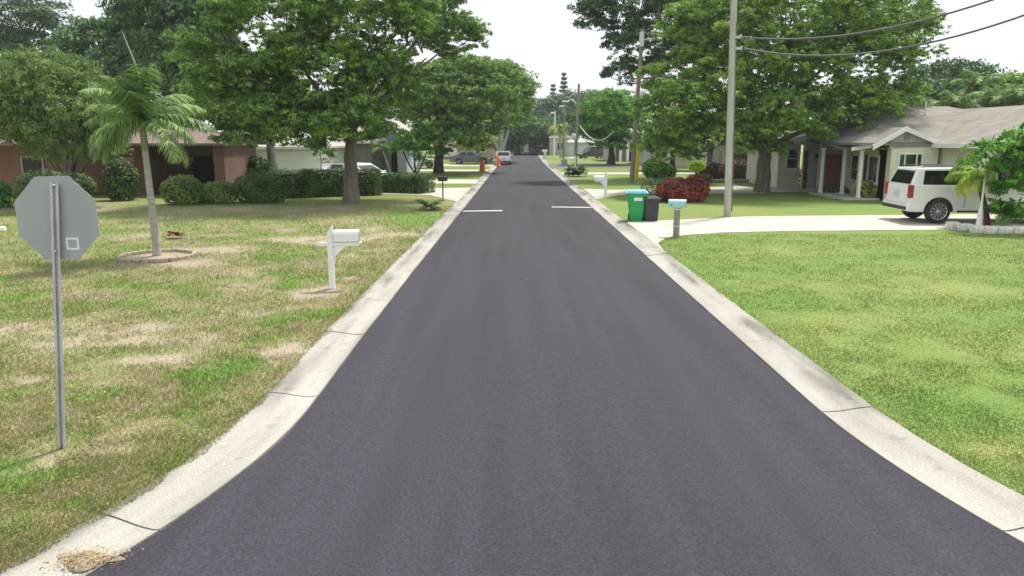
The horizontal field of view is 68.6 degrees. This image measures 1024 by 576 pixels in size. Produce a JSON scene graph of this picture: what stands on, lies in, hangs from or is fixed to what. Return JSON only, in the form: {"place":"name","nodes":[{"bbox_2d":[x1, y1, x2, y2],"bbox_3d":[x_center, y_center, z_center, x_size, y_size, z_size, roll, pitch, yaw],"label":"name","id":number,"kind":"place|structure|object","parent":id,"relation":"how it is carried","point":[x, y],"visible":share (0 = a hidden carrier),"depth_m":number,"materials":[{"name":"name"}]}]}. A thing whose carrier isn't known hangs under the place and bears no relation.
{"place":"outdoors","nodes":[
{"label":"outdoors","id":0,"kind":"place"},
{"bbox_2d":[0,153,495,573],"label":"lawn","id":1,"kind":"structure","parent":0,"point":[103,202],"depth_m":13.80,"materials":[{"name":"green plant"}]},
{"bbox_2d":[0,180,16,207],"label":"leafy shrub","id":2,"kind":"object","parent":1,"relation":"on","point":[6,195],"visible":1,"depth_m":32.23,"materials":[{"name":"green plant"}]},
{"bbox_2d":[11,169,97,196],"bbox_3d":[-21.942,-4.944,36.007,3.936,1.558,2.329,0,11,0],"label":"round bush","id":3,"kind":"object","parent":1,"relation":"on","point":[84,183],"visible":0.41,"depth_m":35.66,"materials":[{"name":"green plant"}]},
{"bbox_2d":[14,176,99,448],"bbox_3d":[-4.164,0.282,7.014,0.747,2.636,0.072,0,11,0],"label":"traffic sign","id":4,"kind":"object","parent":1,"relation":"on","point":[57,219],"visible":0.98,"depth_m":6.88,"materials":[{"name":"metal"}]},
{"bbox_2d":[0,44,133,175],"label":"weeping tree","id":5,"kind":"object","parent":1,"relation":"on","point":[42,106],"visible":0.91,"depth_m":30.34,"materials":[{"name":"green plant"}]},
{"bbox_2d":[100,157,141,200],"bbox_3d":[-18.794,-5.227,36.042,1.760,2.087,1.509,0,11,0],"label":"leafy shrub","id":6,"kind":"object","parent":1,"relation":"on","point":[120,180],"visible":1,"depth_m":35.69,"materials":[{"name":"green plant"}]},
{"bbox_2d":[0,128,272,194],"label":"brown house","id":7,"kind":"structure","parent":1,"relation":"on","point":[210,161],"depth_m":40.43,"materials":[{"name":"brick"}]},
{"bbox_2d":[20,156,44,174],"bbox_3d":[-25.875,-6.588,40.474,1.320,1.055,0.120,0,11,0],"label":"window","id":8,"kind":"structure","parent":7,"relation":"in","point":[28,164],"depth_m":40.49,"materials":[{"name":"grey glass"}]},
{"bbox_2d":[117,249,196,262],"bbox_3d":[-8.925,-0.812,18.872,1.820,0.100,1.825,0,11,0],"label":"palm bed","id":9,"kind":"object","parent":1,"relation":"on","point":[170,257],"visible":0.87,"depth_m":18.75,"materials":[{"name":"stone"}]},
{"bbox_2d":[78,32,216,255],"bbox_3d":[-8.859,-3.423,18.451,3.003,5.479,2.780,-7,13,-32],"label":"palm tree","id":10,"kind":"object","parent":9,"relation":"in","point":[133,107],"visible":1,"depth_m":18.01,"materials":[{"name":"green plant"}]},
{"bbox_2d":[158,174,203,204],"bbox_3d":[-14.873,-4.447,33.786,1.943,1.417,1.606,0,11,0],"label":"round bush","id":11,"kind":"object","parent":1,"relation":"on","point":[180,190],"visible":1,"depth_m":33.39,"materials":[{"name":"green plant"}]},
{"bbox_2d":[193,180,238,203],"bbox_3d":[-13.659,-4.397,34.344,2.286,1.107,1.472,0,11,0],"label":"round bush","id":12,"kind":"object","parent":1,"relation":"on","point":[218,192],"visible":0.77,"depth_m":33.98,"materials":[{"name":"green plant"}]},
{"bbox_2d":[169,55,271,138],"bbox_3d":[-16.878,-10.459,47.680,6.737,7.946,12.403,0,11,0],"label":"garden tree","id":13,"kind":"object","parent":1,"relation":"on","point":[217,118],"visible":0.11,"depth_m":43.03,"materials":[{"name":"green plant"}]},
{"bbox_2d":[232,171,288,202],"bbox_3d":[-11.721,-4.684,34.817,2.705,1.482,1.796,0,11,0],"label":"round bush","id":14,"kind":"object","parent":1,"relation":"on","point":[253,187],"visible":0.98,"depth_m":34.45,"materials":[{"name":"green plant"}]},
{"bbox_2d":[247,155,273,177],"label":"leafy shrub","id":15,"kind":"object","parent":1,"relation":"on","point":[258,163],"visible":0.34,"depth_m":42.02,"materials":[{"name":"green plant"}]},
{"bbox_2d":[238,45,330,175],"bbox_3d":[-13.816,-10.399,45.526,5.620,8.639,6.974,-7,14,-33],"label":"garden tree","id":16,"kind":"object","parent":1,"relation":"on","point":[271,156],"visible":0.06,"depth_m":46.07,"materials":[{"name":"green plant"}]},
{"bbox_2d":[256,132,344,173],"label":"house","id":17,"kind":"structure","parent":1,"relation":"on","point":[289,157],"depth_m":51.25,"materials":[{"name":"white paint"}]},
{"bbox_2d":[275,151,320,173],"bbox_3d":[-14.706,-8.329,51.333,3.200,2.100,0.060,0,11,0],"label":"garage door","id":18,"kind":"structure","parent":17,"relation":"in","point":[289,160],"depth_m":51.23,"materials":[{"name":"white paint"}]},
{"bbox_2d":[265,167,383,197],"bbox_3d":[-9.607,-5.447,38.637,5.948,1.546,1.876,-6,13,-26],"label":"hedge","id":19,"kind":"object","parent":1,"relation":"on","point":[307,183],"visible":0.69,"depth_m":37.96,"materials":[{"name":"green plant"}]},
{"bbox_2d":[158,0,492,202],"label":"shade tree","id":20,"kind":"object","parent":1,"relation":"on","point":[352,108],"visible":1,"depth_m":31.84,"materials":[{"name":"green plant"}]},
{"bbox_2d":[313,137,337,172],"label":"sapling","id":21,"kind":"object","parent":1,"relation":"on","point":[328,152],"visible":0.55,"depth_m":38.28,"materials":[{"name":"green plant"}]},
{"bbox_2d":[317,225,361,288],"bbox_3d":[-3.414,-0.615,14.886,0.887,1.267,0.176,-1,11,-6],"label":"mailbox","id":22,"kind":"object","parent":1,"relation":"on","point":[334,248],"visible":1,"depth_m":14.78,"materials":[{"name":"white paint"}]},
{"bbox_2d":[369,140,393,171],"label":"slender palm","id":23,"kind":"object","parent":1,"relation":"on","point":[382,146],"visible":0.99,"depth_m":56.99,"materials":[{"name":"green plant"}]},
{"bbox_2d":[382,119,417,172],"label":"house","id":24,"kind":"structure","parent":1,"relation":"on","point":[397,162],"depth_m":65.13,"materials":[{"name":"white paint"}]},
{"bbox_2d":[374,171,435,193],"bbox_3d":[-6.033,-5.810,41.267,3.642,1.203,1.834,4,12,21],"label":"hedge","id":25,"kind":"object","parent":1,"relation":"on","point":[407,182],"visible":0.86,"depth_m":40.65,"materials":[{"name":"green plant"}]},
{"bbox_2d":[386,121,447,172],"bbox_3d":[-7.693,-10.982,59.310,5.159,4.374,4.823,0,11,0],"label":"multi stem tree","id":26,"kind":"object","parent":1,"relation":"on","point":[417,147],"visible":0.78,"depth_m":58.63,"materials":[{"name":"green plant"}]},
{"bbox_2d":[414,199,444,209],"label":"weed clump","id":27,"kind":"object","parent":1,"relation":"on","point":[425,203],"visible":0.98,"depth_m":31.15,"materials":[{"name":"green plant"}]},
{"bbox_2d":[379,52,529,172],"bbox_3d":[-4.763,-14.620,63.275,12.686,10.038,13.425,0,11,0],"label":"forked tree","id":28,"kind":"object","parent":1,"relation":"on","point":[474,79],"visible":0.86,"depth_m":59.64,"materials":[{"name":"green plant"}]},
{"bbox_2d":[443,131,496,158],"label":"house","id":29,"kind":"structure","parent":1,"relation":"on","point":[489,152],"depth_m":106.27,"materials":[{"name":"beige paint"}]},
{"bbox_2d":[453,134,505,152],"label":"tree","id":30,"kind":"object","parent":1,"relation":"on","point":[488,145],"visible":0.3,"depth_m":97.45,"materials":[{"name":"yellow plant"}]},
{"bbox_2d":[334,129,388,170],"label":"house","id":31,"kind":"structure","parent":0,"point":[364,153],"depth_m":59.18,"materials":[{"name":"grey paint"}]},
{"bbox_2d":[376,187,470,201],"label":"driveway","id":32,"kind":"structure","parent":0,"point":[454,194],"depth_m":40.35,"materials":[{"name":"concrete"}]},
{"bbox_2d":[328,161,385,175],"bbox_3d":[-8.709,-6.444,43.099,4.430,1.590,2.200,8,14,34],"label":"parked car","id":33,"kind":"object","parent":32,"relation":"on","point":[360,165],"visible":0.05,"depth_m":42.95,"materials":[{"name":"white paint"}]},
{"bbox_2d":[431,179,478,183],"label":"driveway","id":34,"kind":"structure","parent":0,"point":[461,181],"depth_m":51.48,"materials":[{"name":"concrete"}]},
{"bbox_2d":[444,164,493,165],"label":"driveway","id":35,"kind":"structure","parent":0,"point":[467,164],"depth_m":84.51,"materials":[{"name":"concrete"}]},
{"bbox_2d":[449,151,492,163],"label":"parked car","id":36,"kind":"object","parent":35,"relation":"on","point":[465,156],"visible":0.83,"depth_m":84.98,"materials":[{"name":"grey paint"}]},
{"bbox_2d":[0,0,1023,137],"label":"sky","id":37,"kind":"structure","parent":0,"point":[539,35],"materials":[{"name":"white"}]},
{"bbox_2d":[90,153,1023,575],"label":"road","id":38,"kind":"structure","parent":0,"point":[538,375],"depth_m":7.16,"materials":[{"name":"grey asphalt"}]},
{"bbox_2d":[494,151,512,164],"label":"parked car","id":39,"kind":"object","parent":38,"relation":"on","point":[505,156],"visible":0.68,"depth_m":84.99,"materials":[{"name":"white paint"}]},
{"bbox_2d":[566,138,592,155],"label":"house","id":40,"kind":"structure","parent":0,"point":[570,146],"depth_m":121.95,"materials":[{"name":"white paint"}]},
{"bbox_2d":[419,144,802,152],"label":"lawn","id":41,"kind":"structure","parent":0,"point":[525,151],"depth_m":155.61,"materials":[{"name":"green plant"}]},
{"bbox_2d":[546,88,580,132],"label":"distant tree","id":42,"kind":"object","parent":41,"relation":"on","point":[568,93],"visible":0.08,"depth_m":154.18,"materials":[{"name":"green plant"}]},
{"bbox_2d":[602,128,637,161],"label":"house","id":43,"kind":"structure","parent":0,"point":[622,155],"depth_m":96.46,"materials":[{"name":"beige paint"}]},
{"bbox_2d":[562,172,697,174],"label":"driveway","id":44,"kind":"structure","parent":0,"point":[596,173],"depth_m":63.09,"materials":[{"name":"concrete"}]},
{"bbox_2d":[548,164,801,168],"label":"driveway","id":45,"kind":"structure","parent":0,"point":[552,166],"depth_m":81.44,"materials":[{"name":"concrete"}]},
{"bbox_2d":[584,185,816,199],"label":"driveway","id":46,"kind":"structure","parent":0,"point":[596,194],"depth_m":42.66,"materials":[{"name":"concrete"}]},
{"bbox_2d":[594,172,606,196],"bbox_3d":[4.500,-5.250,38.121,0.665,1.245,0.200,0,11,0],"label":"mailbox","id":47,"kind":"object","parent":46,"relation":"on","point":[604,183],"visible":0.99,"depth_m":38.03,"materials":[{"name":"white paint"}]},
{"bbox_2d":[540,153,1023,495],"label":"lawn","id":48,"kind":"structure","parent":0,"point":[777,204],"depth_m":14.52,"materials":[{"name":"green plant"}]},
{"bbox_2d":[547,123,567,157],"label":"coconut palm","id":49,"kind":"object","parent":48,"relation":"on","point":[555,129],"visible":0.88,"depth_m":109.75,"materials":[{"name":"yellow plant"}]},
{"bbox_2d":[548,134,571,154],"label":"house","id":50,"kind":"structure","parent":48,"relation":"on","point":[550,145],"depth_m":129.72,"materials":[{"name":"white paint"}]},
{"bbox_2d":[562,164,587,175],"bbox_3d":[4.983,-9.208,58.508,2.000,0.941,2.064,-6,13,-28],"label":"cycad","id":51,"kind":"object","parent":48,"relation":"on","point":[573,170],"visible":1,"depth_m":58.30,"materials":[{"name":"green plant"}]},
{"bbox_2d":[577,146,602,158],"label":"parked car","id":52,"kind":"object","parent":48,"relation":"on","point":[587,152],"visible":0.92,"depth_m":109.46,"materials":[{"name":"paint"}]},
{"bbox_2d":[629,29,652,182],"bbox_3d":[8.454,-11.759,49.057,1.282,9.932,0.487,1,11,7],"label":"utility pole","id":53,"kind":"object","parent":48,"relation":"on","point":[640,94],"visible":0.65,"depth_m":48.91,"materials":[{"name":"wood"}]},
{"bbox_2d":[634,123,639,179],"bbox_3d":[8.625,-11.727,51.134,0.336,8.853,3.869,2,11,9],"label":"guy guard","id":54,"kind":"object","parent":53,"relation":"attached to","point":[636,166],"visible":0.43,"depth_m":53.38,"materials":[{"name":"yellow plastic"}]},
{"bbox_2d":[630,136,654,164],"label":"house","id":55,"kind":"structure","parent":48,"relation":"on","point":[644,155],"depth_m":82.83,"materials":[{"name":"white paint"}]},
{"bbox_2d":[643,196,660,220],"bbox_3d":[4.991,-2.859,27.046,0.620,0.899,0.650,-1,11,-4],"label":"wheelie bin","id":56,"kind":"object","parent":48,"relation":"on","point":[651,207],"visible":0.88,"depth_m":26.79,"materials":[{"name":"grey plastic"}]},
{"bbox_2d":[641,158,676,179],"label":"leafy shrub","id":57,"kind":"object","parent":48,"relation":"on","point":[653,168],"visible":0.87,"depth_m":48.05,"materials":[{"name":"green plant"}]},
{"bbox_2d":[640,174,683,194],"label":"loose shrub","id":58,"kind":"object","parent":48,"relation":"on","point":[650,182],"visible":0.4,"depth_m":39.34,"materials":[{"name":"green plant"}]},
{"bbox_2d":[566,0,789,178],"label":"tall tree","id":59,"kind":"object","parent":48,"relation":"on","point":[633,24],"visible":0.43,"depth_m":52.98,"materials":[{"name":"green plant"}]},
{"bbox_2d":[654,142,707,167],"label":"house","id":60,"kind":"structure","parent":48,"relation":"on","point":[680,162],"depth_m":74.96,"materials":[{"name":"beige paint"}]},
{"bbox_2d":[655,174,710,202],"bbox_3d":[7.995,-4.685,35.257,2.631,1.358,1.904,0,11,0],"label":"red shrub","id":61,"kind":"object","parent":48,"relation":"on","point":[694,188],"visible":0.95,"depth_m":34.72,"materials":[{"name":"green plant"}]},
{"bbox_2d":[687,160,706,175],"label":"topiary tree","id":62,"kind":"object","parent":48,"relation":"on","point":[696,165],"visible":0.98,"depth_m":46.68,"materials":[{"name":"green plant"}]},
{"bbox_2d":[697,158,746,178],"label":"dark shrub row","id":63,"kind":"object","parent":48,"relation":"on","point":[714,170],"visible":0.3,"depth_m":54.06,"materials":[{"name":"red plant"}]},
{"bbox_2d":[707,139,747,163],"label":"house","id":64,"kind":"structure","parent":48,"relation":"on","point":[737,156],"depth_m":59.16,"materials":[{"name":"grey paint"}]},
{"bbox_2d":[724,0,742,216],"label":"utility pole","id":65,"kind":"object","parent":48,"relation":"on","point":[729,160],"visible":0.92,"depth_m":27.88,"materials":[{"name":"wood"}]},
{"bbox_2d":[741,0,993,39],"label":"power line","id":66,"kind":"object","parent":65,"relation":"attached to","point":[951,12],"visible":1,"depth_m":23.84,"materials":[{"name":"black rubber"}]},
{"bbox_2d":[744,14,1023,56],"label":"power line","id":67,"kind":"object","parent":65,"relation":"attached to","point":[986,27],"visible":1,"depth_m":23.50,"materials":[{"name":"black rubber"}]},
{"bbox_2d":[710,178,800,182],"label":"garden kerb","id":68,"kind":"structure","parent":48,"relation":"on","point":[734,180],"depth_m":50.29,"materials":[{"name":"grey concrete"}]},
{"bbox_2d":[628,0,951,191],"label":"shade tree","id":69,"kind":"object","parent":48,"relation":"on","point":[759,131],"visible":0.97,"depth_m":38.10,"materials":[{"name":"green plant"}]},
{"bbox_2d":[746,101,959,200],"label":"beige house","id":70,"kind":"structure","parent":48,"relation":"on","point":[882,150],"depth_m":38.66,"materials":[{"name":"paint"}]},
{"bbox_2d":[784,148,799,169],"bbox_3d":[16.750,-7.708,44.798,0.870,1.305,0.120,0,11,0],"label":"window","id":71,"kind":"structure","parent":70,"relation":"in","point":[792,161],"depth_m":44.84,"materials":[{"name":"clear glass"}]},
{"bbox_2d":[809,152,818,188],"bbox_3d":[18.080,-6.873,43.953,1.150,2.150,0.085,0,11,0],"label":"garage side door","id":72,"kind":"structure","parent":70,"relation":"in","point":[815,155],"depth_m":43.93,"materials":[{"name":"grey wood"}]},
{"bbox_2d":[824,154,841,191],"bbox_3d":[17.080,-6.101,39.939,0.800,2.050,0.050,0,11,0],"label":"front door","id":73,"kind":"structure","parent":70,"relation":"in","point":[833,161],"depth_m":39.88,"materials":[{"name":"red paint"}]},
{"bbox_2d":[847,154,859,181],"bbox_3d":[17.670,-6.190,38.738,0.120,1.405,1.020,0,11,0],"label":"window","id":74,"kind":"structure","parent":70,"relation":"in","point":[854,157],"depth_m":38.78,"materials":[{"name":"clear glass"}]},
{"bbox_2d":[866,155,879,184],"bbox_3d":[17.670,-5.798,36.777,0.120,1.405,1.220,0,11,0],"label":"window","id":75,"kind":"structure","parent":70,"relation":"in","point":[873,163],"depth_m":36.73,"materials":[{"name":"clear glass"}]},
{"bbox_2d":[896,153,923,169],"bbox_3d":[18.630,-5.766,35.091,1.300,1.105,0.120,0,11,0],"label":"window","id":76,"kind":"structure","parent":70,"relation":"in","point":[903,158],"depth_m":35.07,"materials":[{"name":"white glass"}]},
{"bbox_2d":[853,179,877,197],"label":"leafy shrub","id":77,"kind":"object","parent":48,"relation":"on","point":[869,188],"visible":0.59,"depth_m":36.54,"materials":[{"name":"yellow plant"}]},
{"bbox_2d":[928,90,984,108],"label":"backyard palm","id":78,"kind":"object","parent":48,"relation":"on","point":[953,100],"visible":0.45,"depth_m":49.99,"materials":[{"name":"green plant"}]},
{"bbox_2d":[948,69,1004,105],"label":"backyard palm","id":79,"kind":"object","parent":48,"relation":"on","point":[977,83],"visible":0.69,"depth_m":52.66,"materials":[{"name":"green plant"}]},
{"bbox_2d":[931,105,1023,165],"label":"garage wing","id":80,"kind":"structure","parent":48,"relation":"on","point":[963,127],"depth_m":34.62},
{"bbox_2d":[956,224,1023,227],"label":"garden bed","id":81,"kind":"object","parent":48,"relation":"on","point":[1007,225],"visible":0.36,"depth_m":25.18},
{"bbox_2d":[944,163,1001,225],"bbox_3d":[15.257,-3.027,24.791,1.593,2.258,1.790,-8,14,-34],"label":"pygmy palm","id":82,"kind":"object","parent":81,"relation":"on","point":[968,176],"visible":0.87,"depth_m":24.57,"materials":[{"name":"green plant"}]},
{"bbox_2d":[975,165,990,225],"bbox_3d":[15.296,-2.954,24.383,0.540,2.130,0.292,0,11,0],"label":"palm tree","id":83,"kind":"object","parent":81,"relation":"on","point":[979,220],"visible":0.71,"depth_m":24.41,"materials":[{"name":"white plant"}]},
{"bbox_2d":[955,123,1023,208],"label":"frangipani tree","id":84,"kind":"object","parent":81,"relation":"on","point":[1007,147],"visible":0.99,"depth_m":23.68,"materials":[{"name":"green plant"}]},
{"bbox_2d":[984,198,1023,225],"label":"shrub","id":85,"kind":"object","parent":81,"relation":"on","point":[1010,212],"visible":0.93,"depth_m":24.08,"materials":[{"name":"green plant"}]},
{"bbox_2d":[965,86,1023,107],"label":"backyard palm","id":86,"kind":"object","parent":48,"relation":"on","point":[987,97],"visible":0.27,"depth_m":50.98,"materials":[{"name":"green plant"}]},
{"bbox_2d":[989,83,1023,105],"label":"backyard palm","id":87,"kind":"object","parent":48,"relation":"on","point":[1013,91],"visible":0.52,"depth_m":49.98,"materials":[{"name":"green plant"}]},
{"bbox_2d":[627,214,1023,250],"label":"driveway","id":88,"kind":"structure","parent":0,"point":[650,230],"depth_m":25.89,"materials":[{"name":"concrete"}]},
{"bbox_2d":[625,189,648,220],"bbox_3d":[4.522,-3.006,27.244,0.800,1.110,0.867,1,11,6],"label":"wheelie bin","id":89,"kind":"object","parent":88,"relation":"on","point":[635,197],"visible":0.92,"depth_m":26.94,"materials":[{"name":"green plastic"}]},
{"bbox_2d":[668,199,686,236],"bbox_3d":[4.981,-2.111,22.679,0.534,1.145,0.227,3,12,14],"label":"mailbox","id":90,"kind":"object","parent":88,"relation":"on","point":[676,205],"visible":1,"depth_m":22.56,"materials":[{"name":"teal wood"}]},
{"bbox_2d":[882,164,1023,222],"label":"parked suv","id":91,"kind":"object","parent":88,"relation":"on","point":[929,192],"visible":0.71,"depth_m":25.96,"materials":[{"name":"white paint"}]},
{"label":"ground","id":92,"kind":"structure","parent":0,"visible":0},
{"bbox_2d":[0,0,75,126],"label":"background tree","id":93,"kind":"object","parent":92,"relation":"on","point":[14,35],"visible":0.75,"depth_m":68.44,"materials":[{"name":"green plant"}]},
{"bbox_2d":[42,7,165,103],"bbox_3d":[-30.865,-15.922,60.010,11.783,13.821,14.093,0,11,0],"label":"background tree","id":94,"kind":"object","parent":92,"relation":"on","point":[81,36],"visible":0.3,"depth_m":55.99,"materials":[{"name":"green plant"}]},
{"bbox_2d":[95,0,267,127],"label":"background tree","id":95,"kind":"object","parent":92,"relation":"on","point":[167,14],"visible":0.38,"depth_m":52.21,"materials":[{"name":"green plant"}]},
{"bbox_2d":[0,162,496,575],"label":"curb","id":96,"kind":"structure","parent":92,"relation":"on","point":[253,436],"depth_m":7.44,"materials":[{"name":"concrete"}]},
{"bbox_2d":[59,551,124,571],"bbox_3d":[-3.079,1.949,5.398,0.524,0.040,0.256,4,12,18],"label":"dirt patch","id":97,"kind":"object","parent":96,"relation":"on","point":[81,565],"visible":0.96,"depth_m":5.37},
{"bbox_2d":[38,543,142,573],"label":"leaf litter","id":98,"kind":"object","parent":97,"relation":"on","point":[68,561],"visible":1,"depth_m":5.38,"materials":[{"name":"plant"}]},
{"bbox_2d":[340,82,432,128],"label":"background tree","id":99,"kind":"object","parent":92,"relation":"on","point":[384,117],"visible":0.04,"depth_m":93.05,"materials":[{"name":"green plant"}]},
{"bbox_2d":[478,58,542,150],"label":"roadside tree","id":100,"kind":"object","parent":92,"relation":"on","point":[527,99],"visible":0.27,"depth_m":89.45,"materials":[{"name":"green plant"}]},
{"bbox_2d":[497,113,539,154],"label":"distant tree","id":101,"kind":"object","parent":92,"relation":"on","point":[516,135],"visible":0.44,"depth_m":132.51,"materials":[{"name":"green plant"}]},
{"bbox_2d":[523,113,571,153],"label":"distant tree","id":102,"kind":"object","parent":92,"relation":"on","point":[545,122],"visible":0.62,"depth_m":133.93,"materials":[{"name":"green plant"}]},
{"bbox_2d":[526,94,578,144],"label":"distant tree","id":103,"kind":"object","parent":92,"relation":"on","point":[552,103],"visible":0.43,"depth_m":143.77,"materials":[{"name":"green plant"}]},
{"bbox_2d":[562,84,579,165],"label":"utility pole","id":104,"kind":"object","parent":92,"relation":"on","point":[575,136],"visible":0.94,"depth_m":79.51,"materials":[{"name":"wood"}]},
{"bbox_2d":[568,89,598,140],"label":"distant tree","id":105,"kind":"object","parent":92,"relation":"on","point":[582,95],"visible":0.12,"depth_m":143.42,"materials":[{"name":"green plant"}]},
{"bbox_2d":[569,87,647,164],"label":"dome tree","id":106,"kind":"object","parent":92,"relation":"on","point":[605,113],"visible":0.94,"depth_m":80.79,"materials":[{"name":"green plant"}]},
{"bbox_2d":[640,111,704,170],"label":"background tree","id":107,"kind":"object","parent":92,"relation":"on","point":[672,162],"visible":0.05,"depth_m":68.74,"materials":[{"name":"green plant"}]},
{"bbox_2d":[537,153,1023,544],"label":"curb","id":108,"kind":"structure","parent":92,"relation":"on","point":[946,476],"depth_m":8.33,"materials":[{"name":"concrete"}]},
{"bbox_2d":[884,56,1010,105],"bbox_3d":[33.494,-13.642,59.767,9.102,9.414,16.212,11,16,43],"label":"background tree","id":109,"kind":"object","parent":92,"relation":"on","point":[938,75],"visible":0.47,"depth_m":57.65,"materials":[{"name":"green plant"}]},
{"bbox_2d":[976,70,1023,106],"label":"background tree","id":110,"kind":"object","parent":92,"relation":"on","point":[1015,79],"visible":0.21,"depth_m":55.44,"materials":[{"name":"green plant"}]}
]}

